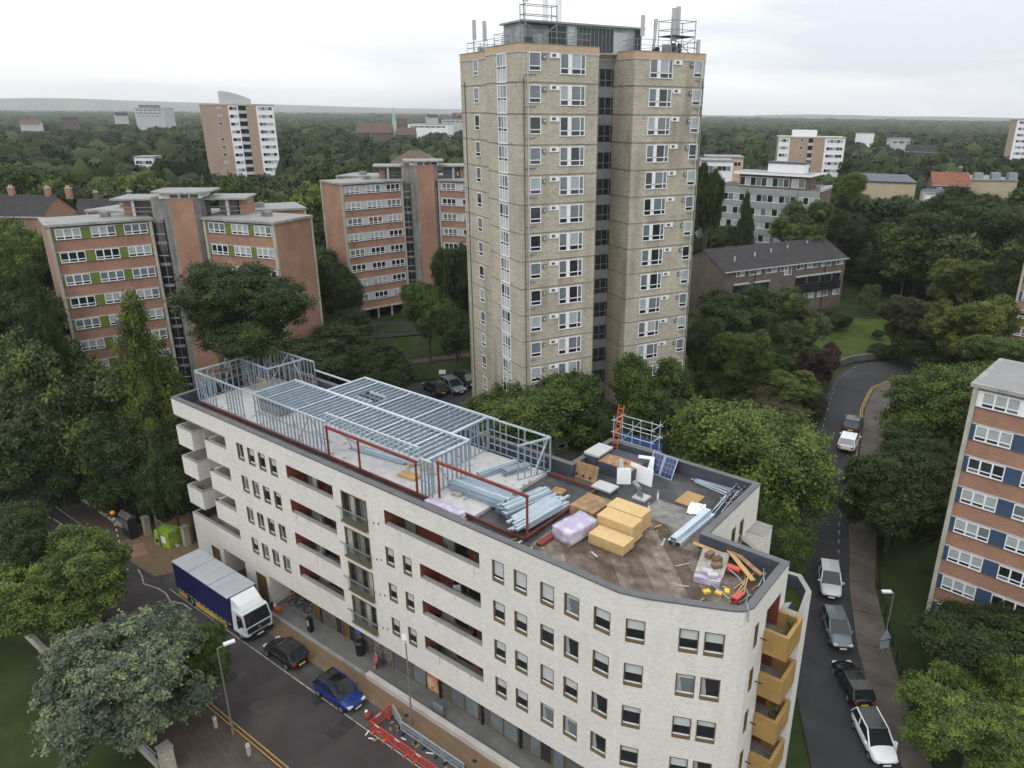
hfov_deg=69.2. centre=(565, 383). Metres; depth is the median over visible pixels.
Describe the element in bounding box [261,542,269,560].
window
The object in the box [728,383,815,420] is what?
tree
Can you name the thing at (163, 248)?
landing window
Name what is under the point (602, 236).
landing window
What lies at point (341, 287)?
tree
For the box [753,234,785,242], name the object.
window
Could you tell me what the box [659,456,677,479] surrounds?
solar panel
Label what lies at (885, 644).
road sign
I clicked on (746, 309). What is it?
tree
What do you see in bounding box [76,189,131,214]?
terrace house
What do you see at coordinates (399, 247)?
window
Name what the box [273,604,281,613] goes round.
delivery bag
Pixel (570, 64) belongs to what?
window
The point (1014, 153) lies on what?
window
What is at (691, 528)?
steel bundle
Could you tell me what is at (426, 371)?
lawn
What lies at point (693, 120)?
window
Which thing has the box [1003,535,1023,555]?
window
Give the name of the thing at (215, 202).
tree
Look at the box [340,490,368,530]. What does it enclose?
french window
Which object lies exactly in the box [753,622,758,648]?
window
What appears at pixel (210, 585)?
lorry
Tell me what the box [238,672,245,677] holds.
manhole cover
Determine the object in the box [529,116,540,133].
window
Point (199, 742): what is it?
pavement
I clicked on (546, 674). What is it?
window
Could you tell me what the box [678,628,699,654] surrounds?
window
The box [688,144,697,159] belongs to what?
window
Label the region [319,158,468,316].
brick flats
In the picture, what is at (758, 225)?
window
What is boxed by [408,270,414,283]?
landing window
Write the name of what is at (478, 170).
window
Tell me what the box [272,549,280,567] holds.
window
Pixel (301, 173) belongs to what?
tree
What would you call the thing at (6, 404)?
tree
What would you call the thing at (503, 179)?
stair window
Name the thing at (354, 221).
window
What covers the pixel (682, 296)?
window
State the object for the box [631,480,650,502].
exhaust duct
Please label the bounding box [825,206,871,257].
tree
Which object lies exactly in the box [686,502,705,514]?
plastic sheet
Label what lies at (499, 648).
window
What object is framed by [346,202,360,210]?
window
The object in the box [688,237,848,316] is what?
maisonette block
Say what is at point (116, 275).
window
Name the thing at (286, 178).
tree
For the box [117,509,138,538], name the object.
notice kiosk
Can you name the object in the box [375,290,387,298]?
window
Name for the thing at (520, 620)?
window
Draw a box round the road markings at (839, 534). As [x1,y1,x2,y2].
[838,507,841,559]
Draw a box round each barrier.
[369,704,391,729]
[370,720,389,743]
[389,734,410,758]
[391,705,403,729]
[400,720,420,743]
[410,748,431,767]
[420,734,441,758]
[442,749,463,767]
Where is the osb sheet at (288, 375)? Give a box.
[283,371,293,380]
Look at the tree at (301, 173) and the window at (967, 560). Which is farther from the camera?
the tree at (301, 173)
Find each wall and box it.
[80,496,121,527]
[365,671,519,767]
[836,353,900,367]
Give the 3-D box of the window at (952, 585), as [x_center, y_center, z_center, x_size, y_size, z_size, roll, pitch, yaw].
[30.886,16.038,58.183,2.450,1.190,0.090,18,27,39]
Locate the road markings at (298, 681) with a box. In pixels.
[170,589,420,767]
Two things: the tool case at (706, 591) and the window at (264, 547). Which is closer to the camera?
the tool case at (706, 591)
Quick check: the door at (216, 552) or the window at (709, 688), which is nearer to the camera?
the window at (709, 688)
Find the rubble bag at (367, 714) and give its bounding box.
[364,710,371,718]
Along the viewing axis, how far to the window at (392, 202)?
120.45 m
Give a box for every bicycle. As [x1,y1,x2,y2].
[285,591,298,602]
[299,599,312,610]
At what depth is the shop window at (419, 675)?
55.65 m
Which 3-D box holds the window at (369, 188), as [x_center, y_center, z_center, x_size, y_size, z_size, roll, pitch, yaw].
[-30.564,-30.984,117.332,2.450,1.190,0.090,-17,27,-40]
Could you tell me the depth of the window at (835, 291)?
133.52 m
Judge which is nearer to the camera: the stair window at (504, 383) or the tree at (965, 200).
the stair window at (504, 383)
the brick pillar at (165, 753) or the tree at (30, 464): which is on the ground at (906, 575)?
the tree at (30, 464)
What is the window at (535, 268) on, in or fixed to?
in the tower block at (581, 144)
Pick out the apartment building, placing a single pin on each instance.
(578, 655)
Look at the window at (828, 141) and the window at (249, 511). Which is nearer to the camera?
the window at (249, 511)
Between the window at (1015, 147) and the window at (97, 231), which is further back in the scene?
the window at (1015, 147)
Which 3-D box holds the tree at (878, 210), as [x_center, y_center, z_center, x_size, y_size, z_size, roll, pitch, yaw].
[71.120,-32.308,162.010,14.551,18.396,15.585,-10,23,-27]
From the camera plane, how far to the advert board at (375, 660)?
57.31 m
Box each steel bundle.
[349,446,418,466]
[448,477,512,507]
[460,476,522,496]
[476,459,516,477]
[495,486,551,518]
[501,462,529,476]
[506,492,569,531]
[536,532,553,546]
[667,508,714,546]
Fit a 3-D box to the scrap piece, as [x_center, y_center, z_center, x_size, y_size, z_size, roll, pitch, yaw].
[8.548,11.484,40.955,0.060,0.127,1.515,-11,23,-29]
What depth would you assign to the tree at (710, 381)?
89.14 m
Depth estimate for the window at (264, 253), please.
87.01 m
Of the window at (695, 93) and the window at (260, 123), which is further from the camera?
the window at (260, 123)
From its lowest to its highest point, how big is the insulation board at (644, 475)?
1.250 m
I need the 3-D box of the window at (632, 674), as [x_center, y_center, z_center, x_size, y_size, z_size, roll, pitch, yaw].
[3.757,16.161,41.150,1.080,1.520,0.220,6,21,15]
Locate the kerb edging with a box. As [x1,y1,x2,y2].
[270,610,365,676]
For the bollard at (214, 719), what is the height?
0.950 m
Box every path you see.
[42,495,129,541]
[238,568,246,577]
[367,321,427,337]
[408,352,470,363]
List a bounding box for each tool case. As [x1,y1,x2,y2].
[702,588,710,594]
[714,589,722,595]
[724,588,729,594]
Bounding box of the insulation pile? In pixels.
[693,548,728,587]
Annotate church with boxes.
[356,107,416,142]
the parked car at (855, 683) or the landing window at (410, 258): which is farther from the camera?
the landing window at (410, 258)
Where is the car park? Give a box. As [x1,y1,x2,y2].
[382,383,471,425]
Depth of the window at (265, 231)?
86.10 m
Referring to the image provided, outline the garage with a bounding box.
[919,189,946,200]
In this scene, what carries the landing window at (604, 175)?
in the tower block at (581, 144)
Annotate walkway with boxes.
[263,593,552,767]
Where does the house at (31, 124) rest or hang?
on the wood
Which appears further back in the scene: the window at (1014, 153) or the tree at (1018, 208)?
the window at (1014, 153)
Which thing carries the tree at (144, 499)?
on the ground at (906, 575)
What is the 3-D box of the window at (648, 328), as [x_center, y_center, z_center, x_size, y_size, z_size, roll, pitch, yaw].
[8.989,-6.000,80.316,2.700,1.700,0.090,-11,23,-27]
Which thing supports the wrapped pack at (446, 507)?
on the apartment building
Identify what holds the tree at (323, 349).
on the ground at (906, 575)
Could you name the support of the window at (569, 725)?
in the apartment building
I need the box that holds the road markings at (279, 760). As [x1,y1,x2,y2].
[207,701,288,767]
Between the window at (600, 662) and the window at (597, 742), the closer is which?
the window at (600, 662)
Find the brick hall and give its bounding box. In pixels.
[860,173,917,199]
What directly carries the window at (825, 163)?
in the point block at (823, 155)
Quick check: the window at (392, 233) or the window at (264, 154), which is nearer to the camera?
the window at (392, 233)
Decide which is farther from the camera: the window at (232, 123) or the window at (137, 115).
the window at (137, 115)
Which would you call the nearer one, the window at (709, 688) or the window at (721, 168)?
the window at (709, 688)
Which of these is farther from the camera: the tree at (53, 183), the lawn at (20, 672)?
the tree at (53, 183)
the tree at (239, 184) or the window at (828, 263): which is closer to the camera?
the window at (828, 263)
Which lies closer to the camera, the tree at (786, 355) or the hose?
the hose
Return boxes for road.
[0,490,466,767]
[789,359,961,767]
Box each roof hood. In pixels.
[584,443,612,466]
[591,480,618,497]
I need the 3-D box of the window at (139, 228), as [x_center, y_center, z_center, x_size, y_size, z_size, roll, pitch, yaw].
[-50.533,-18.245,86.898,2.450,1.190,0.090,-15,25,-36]
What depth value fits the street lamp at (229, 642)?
49.74 m
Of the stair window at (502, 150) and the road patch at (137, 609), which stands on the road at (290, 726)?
the road patch at (137, 609)
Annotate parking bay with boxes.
[162,573,465,767]
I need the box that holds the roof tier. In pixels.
[138,105,159,107]
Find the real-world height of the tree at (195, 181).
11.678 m
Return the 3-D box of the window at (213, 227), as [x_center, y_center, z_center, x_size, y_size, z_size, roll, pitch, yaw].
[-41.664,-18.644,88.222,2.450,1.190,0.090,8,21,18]
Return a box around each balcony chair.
[312,477,317,487]
[320,516,330,526]
[327,486,332,494]
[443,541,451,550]
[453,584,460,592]
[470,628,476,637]
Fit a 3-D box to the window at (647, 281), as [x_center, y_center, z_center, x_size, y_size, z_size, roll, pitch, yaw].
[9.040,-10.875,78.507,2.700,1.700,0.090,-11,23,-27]
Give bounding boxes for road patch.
[130,602,154,613]
[221,668,237,683]
[248,699,268,715]
[324,715,358,740]
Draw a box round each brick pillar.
[139,515,152,536]
[154,739,176,767]
[179,523,191,546]
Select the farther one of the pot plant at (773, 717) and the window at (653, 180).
the window at (653, 180)
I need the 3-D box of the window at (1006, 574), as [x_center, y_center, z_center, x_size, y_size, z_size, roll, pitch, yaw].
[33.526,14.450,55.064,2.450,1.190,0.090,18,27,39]
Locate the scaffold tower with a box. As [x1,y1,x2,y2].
[611,414,663,452]
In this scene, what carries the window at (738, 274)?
in the maisonette block at (812, 269)
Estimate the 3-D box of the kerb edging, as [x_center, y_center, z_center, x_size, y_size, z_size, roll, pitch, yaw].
[-20.448,21.033,60.219,12.900,0.260,0.280,15,25,33]
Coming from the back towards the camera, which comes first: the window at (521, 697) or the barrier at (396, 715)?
the barrier at (396, 715)
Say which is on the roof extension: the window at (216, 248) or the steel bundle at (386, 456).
the steel bundle at (386, 456)
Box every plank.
[693,541,729,557]
[726,550,754,580]
[732,551,763,575]
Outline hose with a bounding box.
[728,568,749,621]
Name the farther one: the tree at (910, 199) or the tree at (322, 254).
the tree at (910, 199)
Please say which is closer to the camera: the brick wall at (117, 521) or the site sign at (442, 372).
the brick wall at (117, 521)
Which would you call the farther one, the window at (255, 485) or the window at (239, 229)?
the window at (239, 229)
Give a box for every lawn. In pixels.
[0,634,154,767]
[358,336,470,358]
[410,358,470,379]
[813,318,891,358]
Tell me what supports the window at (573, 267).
in the tower block at (581, 144)
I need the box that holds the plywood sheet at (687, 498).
[675,491,704,505]
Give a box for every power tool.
[721,562,740,575]
[731,590,744,603]
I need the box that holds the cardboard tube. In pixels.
[618,459,623,467]
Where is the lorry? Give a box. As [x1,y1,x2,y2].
[171,548,273,641]
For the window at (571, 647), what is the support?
in the apartment building
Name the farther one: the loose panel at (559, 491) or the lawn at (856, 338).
the lawn at (856, 338)
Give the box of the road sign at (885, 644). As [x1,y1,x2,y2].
[879,630,890,663]
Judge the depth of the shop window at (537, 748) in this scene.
49.04 m
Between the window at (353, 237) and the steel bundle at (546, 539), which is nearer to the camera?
the steel bundle at (546, 539)
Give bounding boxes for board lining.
[575,460,598,482]
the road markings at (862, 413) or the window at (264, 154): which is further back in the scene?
the window at (264, 154)
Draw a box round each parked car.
[263,636,309,670]
[312,667,365,713]
[422,379,448,395]
[440,374,466,393]
[453,369,471,387]
[817,558,844,598]
[820,604,853,649]
[831,660,875,705]
[837,431,860,451]
[842,414,864,432]
[851,706,898,766]
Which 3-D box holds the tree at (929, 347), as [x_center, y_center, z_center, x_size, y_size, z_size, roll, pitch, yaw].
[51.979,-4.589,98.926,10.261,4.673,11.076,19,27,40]
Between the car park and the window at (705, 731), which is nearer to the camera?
the window at (705, 731)
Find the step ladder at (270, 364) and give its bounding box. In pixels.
[265,352,271,378]
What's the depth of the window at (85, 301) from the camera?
85.68 m
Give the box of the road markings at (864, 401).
[851,375,907,473]
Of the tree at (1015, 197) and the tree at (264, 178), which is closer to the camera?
the tree at (1015, 197)
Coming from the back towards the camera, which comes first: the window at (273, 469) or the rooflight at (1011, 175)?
the rooflight at (1011, 175)
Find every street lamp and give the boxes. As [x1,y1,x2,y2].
[143,480,161,546]
[216,639,234,734]
[401,633,412,724]
[880,590,893,655]
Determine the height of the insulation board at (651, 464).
1.100 m
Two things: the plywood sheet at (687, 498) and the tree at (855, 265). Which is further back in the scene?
the tree at (855, 265)
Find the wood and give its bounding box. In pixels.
[0,110,1023,213]
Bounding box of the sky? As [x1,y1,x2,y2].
[0,0,1023,117]
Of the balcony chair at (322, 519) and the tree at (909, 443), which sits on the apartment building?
the balcony chair at (322, 519)
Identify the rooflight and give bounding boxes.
[972,172,983,178]
[989,172,1000,178]
[1005,172,1017,179]
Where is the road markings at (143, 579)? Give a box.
[48,517,191,609]
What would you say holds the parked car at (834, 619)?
on the road at (833, 738)
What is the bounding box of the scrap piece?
[711,583,729,599]
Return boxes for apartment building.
[170,363,811,767]
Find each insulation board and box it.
[617,468,630,483]
[630,462,653,486]
[638,455,654,469]
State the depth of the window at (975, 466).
54.57 m
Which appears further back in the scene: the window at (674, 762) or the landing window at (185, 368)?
the landing window at (185, 368)
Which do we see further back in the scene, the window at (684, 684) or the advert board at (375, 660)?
the advert board at (375, 660)
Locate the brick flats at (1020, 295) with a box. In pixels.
[1010,265,1023,339]
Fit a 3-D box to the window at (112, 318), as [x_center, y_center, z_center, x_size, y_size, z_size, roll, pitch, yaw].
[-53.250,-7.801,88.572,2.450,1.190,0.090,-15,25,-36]
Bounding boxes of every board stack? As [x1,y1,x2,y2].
[570,492,610,518]
[588,525,634,555]
[597,507,642,542]
[606,497,651,531]
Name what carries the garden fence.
on the ground at (906, 575)
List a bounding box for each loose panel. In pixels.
[397,470,419,480]
[451,490,462,497]
[551,487,566,495]
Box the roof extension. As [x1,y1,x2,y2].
[194,351,596,540]
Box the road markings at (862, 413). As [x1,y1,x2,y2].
[856,377,898,455]
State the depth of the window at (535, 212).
68.13 m
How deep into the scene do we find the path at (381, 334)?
119.01 m
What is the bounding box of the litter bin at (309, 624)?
[306,616,313,632]
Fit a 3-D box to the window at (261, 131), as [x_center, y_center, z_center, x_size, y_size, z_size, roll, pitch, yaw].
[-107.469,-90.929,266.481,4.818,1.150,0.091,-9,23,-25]
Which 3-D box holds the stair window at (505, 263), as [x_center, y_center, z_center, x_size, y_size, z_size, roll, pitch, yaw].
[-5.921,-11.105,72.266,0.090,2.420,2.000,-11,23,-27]
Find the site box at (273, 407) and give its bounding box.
[258,398,290,415]
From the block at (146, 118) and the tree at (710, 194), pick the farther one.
the block at (146, 118)
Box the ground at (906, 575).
[0,109,1021,767]
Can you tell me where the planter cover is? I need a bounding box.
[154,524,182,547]
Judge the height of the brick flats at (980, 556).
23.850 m
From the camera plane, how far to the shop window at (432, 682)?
54.88 m
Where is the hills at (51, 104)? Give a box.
[0,98,461,112]
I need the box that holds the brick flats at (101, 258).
[38,187,322,398]
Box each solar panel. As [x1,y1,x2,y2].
[652,451,665,475]
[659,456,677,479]
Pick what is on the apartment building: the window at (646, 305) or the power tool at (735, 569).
the power tool at (735, 569)
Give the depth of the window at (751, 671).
41.03 m
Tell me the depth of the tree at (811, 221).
135.85 m
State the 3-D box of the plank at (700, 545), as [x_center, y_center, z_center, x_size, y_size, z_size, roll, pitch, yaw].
[8.759,9.955,44.445,2.317,0.255,0.300,12,23,28]
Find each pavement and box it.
[34,596,277,767]
[55,501,500,767]
[849,378,932,767]
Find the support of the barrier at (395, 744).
on the parking bay
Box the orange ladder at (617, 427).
[611,404,624,451]
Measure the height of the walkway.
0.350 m
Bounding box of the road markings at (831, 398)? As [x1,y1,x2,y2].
[802,363,872,514]
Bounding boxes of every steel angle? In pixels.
[693,479,726,493]
[695,478,742,492]
[695,481,724,494]
[700,481,731,491]
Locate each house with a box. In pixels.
[0,185,77,234]
[19,119,43,130]
[61,117,79,129]
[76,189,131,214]
[114,112,128,123]
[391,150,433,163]
[396,115,406,125]
[425,114,437,123]
[452,113,461,118]
[904,144,937,157]
[925,166,971,188]
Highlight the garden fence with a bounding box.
[877,533,944,767]
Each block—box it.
[133,155,161,166]
[134,108,175,129]
[199,91,278,179]
[408,123,452,137]
[441,119,462,133]
[459,0,705,460]
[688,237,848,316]
[695,158,733,237]
[704,154,744,179]
[718,161,832,243]
[775,130,846,177]
[855,132,874,146]
[886,138,910,150]
[969,175,1018,198]
[1004,119,1023,159]
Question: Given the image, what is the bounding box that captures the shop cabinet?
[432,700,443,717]
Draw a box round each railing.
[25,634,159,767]
[154,518,179,547]
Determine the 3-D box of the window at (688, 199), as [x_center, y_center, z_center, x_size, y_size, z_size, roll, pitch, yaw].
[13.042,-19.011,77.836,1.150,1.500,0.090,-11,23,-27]
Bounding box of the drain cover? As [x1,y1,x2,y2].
[309,696,323,706]
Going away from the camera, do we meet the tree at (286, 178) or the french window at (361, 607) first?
the french window at (361, 607)
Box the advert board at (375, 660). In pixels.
[373,652,383,668]
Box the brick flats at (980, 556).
[925,358,1023,613]
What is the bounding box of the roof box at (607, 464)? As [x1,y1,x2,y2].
[597,449,649,482]
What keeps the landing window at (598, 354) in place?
in the tower block at (581, 144)
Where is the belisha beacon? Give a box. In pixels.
[110,510,119,542]
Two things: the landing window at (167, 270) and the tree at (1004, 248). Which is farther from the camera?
the tree at (1004, 248)
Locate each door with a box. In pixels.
[211,545,221,561]
[256,571,269,601]
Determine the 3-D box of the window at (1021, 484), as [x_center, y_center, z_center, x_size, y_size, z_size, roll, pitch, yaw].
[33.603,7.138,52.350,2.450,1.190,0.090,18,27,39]
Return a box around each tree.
[0,160,71,194]
[0,216,54,291]
[0,272,70,357]
[0,325,177,478]
[0,343,22,426]
[0,420,89,514]
[0,498,54,584]
[0,523,133,638]
[16,258,80,412]
[27,599,220,767]
[38,176,81,194]
[40,283,56,297]
[52,183,85,207]
[58,456,94,504]
[69,411,151,519]
[80,181,125,198]
[87,173,131,192]
[91,451,150,517]
[110,282,194,526]
[113,171,149,180]
[121,167,176,194]
[131,464,194,526]
[138,418,196,540]
[152,159,169,186]
[162,258,320,383]
[169,617,232,706]
[170,182,194,187]
[182,176,203,186]
[199,180,220,186]
[201,164,216,186]
[203,184,218,207]
[216,171,259,202]
[218,354,268,379]
[248,175,283,186]
[250,179,283,201]
[257,184,296,202]
[259,319,375,383]
[260,189,270,202]
[274,170,293,186]
[282,180,322,217]
[290,162,312,189]
[306,160,376,187]
[312,211,323,229]
[314,221,326,248]
[315,246,340,298]
[317,259,365,314]
[323,307,374,343]
[337,340,419,398]
[398,280,458,364]
[427,240,468,312]
[433,308,470,370]
[438,162,459,172]
[460,368,607,450]
[562,398,645,452]
[609,352,698,440]
[662,393,851,527]
[685,317,726,376]
[691,365,757,399]
[693,283,781,338]
[694,192,703,231]
[695,161,725,248]
[699,221,717,238]
[701,224,734,248]
[706,329,779,381]
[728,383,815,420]
[731,187,756,245]
[732,367,791,398]
[756,495,818,572]
[766,198,835,242]
[766,285,833,344]
[766,369,824,402]
[768,334,821,371]
[796,342,841,384]
[799,390,829,419]
[820,171,868,213]
[820,308,853,328]
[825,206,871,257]
[834,448,953,552]
[845,241,910,284]
[846,194,873,216]
[855,284,882,314]
[858,194,916,241]
[862,210,966,296]
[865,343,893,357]
[871,329,884,336]
[874,359,994,446]
[875,294,933,360]
[875,419,960,484]
[876,221,936,295]
[885,331,923,358]
[886,193,915,203]
[892,657,1023,767]
[899,517,944,548]
[902,184,978,219]
[903,596,1023,687]
[908,335,977,366]
[919,292,1023,357]
[923,232,998,306]
[926,258,998,305]
[936,192,1023,220]
[950,203,1023,261]
[957,333,1023,365]
[969,637,1023,703]
[973,246,1023,306]
[995,240,1023,262]
[1001,187,1023,208]
[1007,204,1023,214]
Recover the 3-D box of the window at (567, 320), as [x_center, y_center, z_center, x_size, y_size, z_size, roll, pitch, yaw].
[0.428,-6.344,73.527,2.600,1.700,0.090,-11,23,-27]
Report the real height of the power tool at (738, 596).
0.471 m
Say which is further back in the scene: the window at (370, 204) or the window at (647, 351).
the window at (370, 204)
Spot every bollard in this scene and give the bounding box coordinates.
[212,715,217,728]
[245,743,250,755]
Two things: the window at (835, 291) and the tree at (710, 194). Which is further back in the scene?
the window at (835, 291)
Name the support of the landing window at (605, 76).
in the tower block at (581, 144)
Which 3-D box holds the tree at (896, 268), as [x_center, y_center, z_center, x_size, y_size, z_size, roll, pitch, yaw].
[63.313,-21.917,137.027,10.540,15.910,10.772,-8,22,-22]
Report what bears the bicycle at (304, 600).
on the walkway
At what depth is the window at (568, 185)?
69.00 m
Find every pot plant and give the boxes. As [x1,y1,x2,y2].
[394,515,405,527]
[435,642,444,653]
[767,700,778,719]
[785,615,797,633]
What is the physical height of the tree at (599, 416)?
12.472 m
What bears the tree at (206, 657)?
on the ground at (906, 575)
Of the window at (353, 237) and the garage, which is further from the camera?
the garage
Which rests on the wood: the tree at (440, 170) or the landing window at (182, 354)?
the tree at (440, 170)
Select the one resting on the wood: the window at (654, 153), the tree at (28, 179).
the tree at (28, 179)
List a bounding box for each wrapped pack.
[424,497,465,518]
[552,510,597,546]
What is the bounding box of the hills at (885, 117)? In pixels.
[755,114,1023,120]
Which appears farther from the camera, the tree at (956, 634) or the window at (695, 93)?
the window at (695, 93)
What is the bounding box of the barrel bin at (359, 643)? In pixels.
[354,632,365,656]
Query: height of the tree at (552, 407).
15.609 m
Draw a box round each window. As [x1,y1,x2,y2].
[54,228,81,239]
[59,251,86,263]
[65,273,91,285]
[70,295,95,307]
[75,317,100,329]
[80,338,105,350]
[85,359,109,368]
[90,225,116,237]
[95,248,120,259]
[99,270,124,281]
[104,292,125,303]
[109,314,121,324]
[123,223,147,234]
[127,245,151,256]
[132,266,155,278]
[136,109,161,110]
[136,112,161,113]
[136,161,151,163]
[136,288,159,299]
[137,115,162,116]
[145,308,163,319]
[145,329,167,339]
[152,219,166,240]
[155,349,170,358]
[156,241,170,262]
[160,262,174,283]
[164,283,175,304]
[168,305,181,324]
[171,324,185,344]
[175,344,188,363]
[179,363,191,382]
[186,382,193,389]
[208,222,225,232]
[211,244,228,254]
[231,122,238,125]
[231,224,248,234]
[232,130,239,133]
[234,246,251,256]
[235,153,242,156]
[236,442,244,461]
[237,168,245,171]
[241,475,249,493]
[246,506,254,524]
[247,447,255,466]
[251,537,259,554]
[252,480,260,499]
[253,225,271,236]
[257,107,271,109]
[257,248,274,258]
[257,452,266,471]
[257,512,264,530]
[258,115,272,117]
[259,122,273,125]
[260,130,274,132]
[261,138,275,140]
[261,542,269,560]
[262,145,276,148]
[262,485,270,504]
[263,153,276,155]
[264,160,277,163]
[265,167,276,170]
[267,517,275,536]
[269,457,277,477]
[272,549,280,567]
[273,491,282,510]
[278,523,286,542]
[283,555,291,573]
[335,616,356,642]
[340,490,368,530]
[344,186,359,194]
[344,526,371,565]
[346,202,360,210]
[347,218,361,226]
[348,561,374,599]
[349,233,363,241]
[350,249,364,257]
[351,594,378,633]
[352,264,365,272]
[359,279,367,285]
[362,293,368,301]
[366,184,379,192]
[367,200,381,208]
[368,216,382,224]
[370,231,383,239]
[371,246,384,254]
[371,638,394,667]
[372,261,385,269]
[373,276,386,284]
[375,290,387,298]
[385,546,394,568]
[386,183,399,191]
[387,199,400,206]
[388,214,401,222]
[388,582,397,603]
[389,229,402,237]
[390,244,403,252]
[391,258,404,266]
[391,617,400,637]
[392,273,405,281]
[393,288,400,295]
[402,181,409,195]
[402,555,411,576]
[403,196,410,211]
[404,211,411,226]
[405,226,412,240]
[405,591,414,612]
[406,241,413,255]
[407,256,414,269]
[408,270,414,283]
[408,626,417,647]
[410,126,444,127]
[411,663,427,687]
[427,672,438,695]
[442,183,455,190]
[442,198,455,205]
[443,213,456,220]
[444,228,456,235]
[445,243,457,248]
[449,686,479,720]
[473,60,478,75]
[474,87,478,102]
[474,115,479,129]
[475,141,480,156]
[476,167,481,182]
[477,192,481,207]
[478,217,482,231]
[478,241,483,255]
[479,264,483,279]
[480,288,484,302]
[481,310,485,325]
[481,332,485,347]
[482,354,486,368]
[483,375,487,389]
[488,709,518,744]
[492,559,503,584]
[493,600,504,625]
[494,639,505,663]
[495,676,506,700]
[496,53,506,82]
[497,85,506,113]
[498,116,507,143]
[498,145,507,173]
[499,174,508,201]
[499,202,508,230]
[500,230,509,257]
[501,256,509,284]
[501,282,510,310]
[502,308,510,335]
[502,333,510,360]
[503,357,511,384]
[503,381,511,396]
[514,569,526,595]
[514,610,526,636]
[515,650,527,675]
[516,688,527,712]
[528,734,564,767]
[529,52,540,70]
[529,84,540,102]
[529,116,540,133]
[529,147,540,164]
[529,177,540,194]
[530,206,540,223]
[530,235,540,251]
[530,262,540,278]
[530,289,540,305]
[530,316,540,331]
[531,341,541,357]
[531,366,541,382]
[540,581,553,608]
[540,623,553,650]
[540,663,553,690]
[540,702,553,727]
[558,285,581,304]
[558,310,581,329]
[558,335,580,354]
[558,360,580,377]
[558,435,569,448]
[559,147,583,165]
[559,176,583,194]
[559,204,582,223]
[559,232,582,250]
[559,259,581,277]
[560,53,585,74]
[560,85,585,105]
[560,117,584,135]
[563,676,577,702]
[563,715,576,741]
[564,592,578,620]
[564,635,578,662]
[590,730,605,758]
[591,691,607,719]
[592,316,605,339]
[592,338,605,361]
[592,360,604,381]
[592,649,608,678]
[593,292,606,316]
[593,382,604,402]
[593,606,610,635]
[594,245,608,269]
[594,269,607,293]
[595,194,609,219]
[595,220,608,244]
[596,142,611,168]
[596,168,610,194]
[597,115,612,141]
[598,58,613,86]
[598,86,612,113]
[619,745,637,767]
[621,705,640,729]
[623,663,642,687]
[625,618,645,644]
[637,342,657,359]
[638,320,658,337]
[639,296,659,314]
[640,272,661,290]
[641,248,662,265]
[642,223,663,240]
[643,197,665,215]
[644,171,666,189]
[646,144,668,162]
[647,117,669,134]
[648,88,671,106]
[649,59,673,78]
[650,365,656,377]
[669,756,687,767]
[671,716,691,739]
[674,673,695,697]
[675,338,684,351]
[677,316,685,329]
[678,293,687,306]
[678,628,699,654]
[680,270,688,283]
[681,245,690,259]
[683,221,692,235]
[685,196,693,210]
[686,170,695,185]
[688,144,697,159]
[690,117,699,132]
[691,89,701,105]
[693,61,703,77]
[693,761,711,767]
[695,720,715,743]
[699,677,720,701]
[703,632,724,657]
[708,166,730,170]
[720,218,739,225]
[722,192,744,199]
[722,205,742,213]
[731,526,735,540]
[733,162,740,165]
[736,271,744,276]
[738,518,743,540]
[738,748,743,767]
[739,176,789,187]
[742,708,748,733]
[745,194,795,203]
[747,666,753,692]
[749,269,760,274]
[751,207,790,217]
[753,221,771,229]
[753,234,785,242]
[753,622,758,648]
[766,268,776,272]
[778,153,787,156]
[784,266,791,275]
[791,179,805,188]
[796,264,803,269]
[797,197,819,204]
[804,292,813,297]
[807,263,817,267]
[817,290,827,296]
[821,261,831,266]
[823,169,838,172]
[824,162,839,164]
[825,154,841,157]
[826,147,842,150]
[827,140,843,142]
[832,288,839,294]
[836,260,843,264]
[893,141,908,143]
[940,575,976,600]
[946,547,983,571]
[953,518,990,542]
[959,488,997,512]
[966,457,1005,481]
[973,425,1013,449]
[980,392,1021,415]
[990,594,1023,612]
[996,564,1023,587]
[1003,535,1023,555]
[1011,504,1023,521]
[1013,152,1023,154]
[1013,328,1023,336]
[1014,146,1023,148]
[1019,472,1023,487]
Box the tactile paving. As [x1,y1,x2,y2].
[126,543,147,557]
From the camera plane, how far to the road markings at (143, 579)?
67.15 m
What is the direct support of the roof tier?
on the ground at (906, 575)
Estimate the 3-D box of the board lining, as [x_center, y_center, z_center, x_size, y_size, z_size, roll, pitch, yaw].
[1.431,6.336,53.458,2.100,1.150,0.360,15,25,33]
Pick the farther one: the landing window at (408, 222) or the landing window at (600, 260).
the landing window at (408, 222)
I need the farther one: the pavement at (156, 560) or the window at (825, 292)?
the window at (825, 292)
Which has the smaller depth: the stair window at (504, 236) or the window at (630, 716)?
the window at (630, 716)
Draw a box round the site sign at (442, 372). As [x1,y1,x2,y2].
[439,370,445,375]
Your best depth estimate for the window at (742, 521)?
50.09 m

